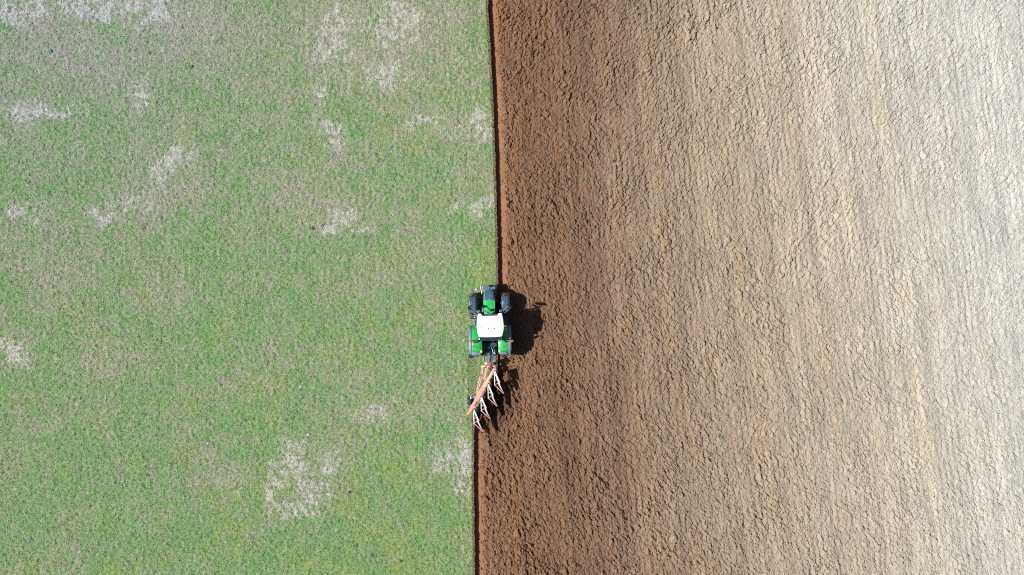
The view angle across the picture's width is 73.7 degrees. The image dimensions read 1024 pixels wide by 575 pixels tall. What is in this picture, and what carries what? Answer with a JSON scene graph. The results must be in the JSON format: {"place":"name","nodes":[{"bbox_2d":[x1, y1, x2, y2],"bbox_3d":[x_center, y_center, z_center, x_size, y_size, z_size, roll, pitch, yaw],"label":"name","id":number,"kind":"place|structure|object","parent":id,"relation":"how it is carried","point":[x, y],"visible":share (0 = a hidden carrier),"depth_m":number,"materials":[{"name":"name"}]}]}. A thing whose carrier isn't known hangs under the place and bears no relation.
{"place":"outdoors","nodes":[
{"label":"outdoors","id":0,"kind":"place"},
{"bbox_2d":[0,0,496,574],"bbox_3d":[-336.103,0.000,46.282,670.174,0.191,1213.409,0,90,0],"label":"grass field","id":1,"kind":"structure","parent":0,"point":[348,340],"depth_m":46.29,"materials":[{"name":"green plant"}]},
{"bbox_2d":[467,361,503,431],"bbox_3d":[-1.758,7.192,45.682,2.136,1.896,4.472,24,90,0],"label":"reversible plough","id":2,"kind":"object","parent":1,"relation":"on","point":[481,395],"visible":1,"depth_m":45.52,"materials":[{"name":"red paint"}]},
{"bbox_2d":[462,0,1023,574],"bbox_3d":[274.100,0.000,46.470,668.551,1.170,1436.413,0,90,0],"label":"ploughed field","id":3,"kind":"structure","parent":0,"point":[838,224],"depth_m":46.28,"materials":[{"name":"soil"}]},
{"bbox_2d":[467,284,512,362],"bbox_3d":[-1.454,2.472,44.617,3.000,3.500,5.409,-1,90,-3],"label":"tractor","id":4,"kind":"object","parent":3,"relation":"on","point":[490,331],"visible":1,"depth_m":44.51,"materials":[{"name":"green metal"}]},
{"bbox_2d":[505,544,510,550],"bbox_3d":[-0.250,17.619,46.287,0.453,0.312,0.441,-19,90,0],"label":"soil clod","id":5,"kind":"object","parent":3,"relation":"on","point":[508,547],"visible":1,"depth_m":46.17,"materials":[{"name":"brown soil"}]},
{"bbox_2d":[526,203,531,209],"bbox_3d":[1.144,-5.507,46.299,0.431,0.310,0.443,4,90,0],"label":"soil clod","id":6,"kind":"object","parent":3,"relation":"on","point":[529,205],"visible":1,"depth_m":46.20,"materials":[{"name":"brown soil"}]},
{"bbox_2d":[616,284,622,290],"bbox_3d":[7.288,0.008,46.284,0.445,0.253,0.533,-25,90,0],"label":"soil clod","id":7,"kind":"object","parent":3,"relation":"on","point":[619,287],"visible":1,"depth_m":46.20,"materials":[{"name":"beige soil"}]},
{"bbox_2d":[669,534,676,542],"bbox_3d":[10.940,17.008,46.236,0.485,0.354,0.637,25,90,0],"label":"soil clod","id":8,"kind":"object","parent":3,"relation":"on","point":[673,538],"visible":1,"depth_m":46.15,"materials":[{"name":"beige soil"}]}
]}

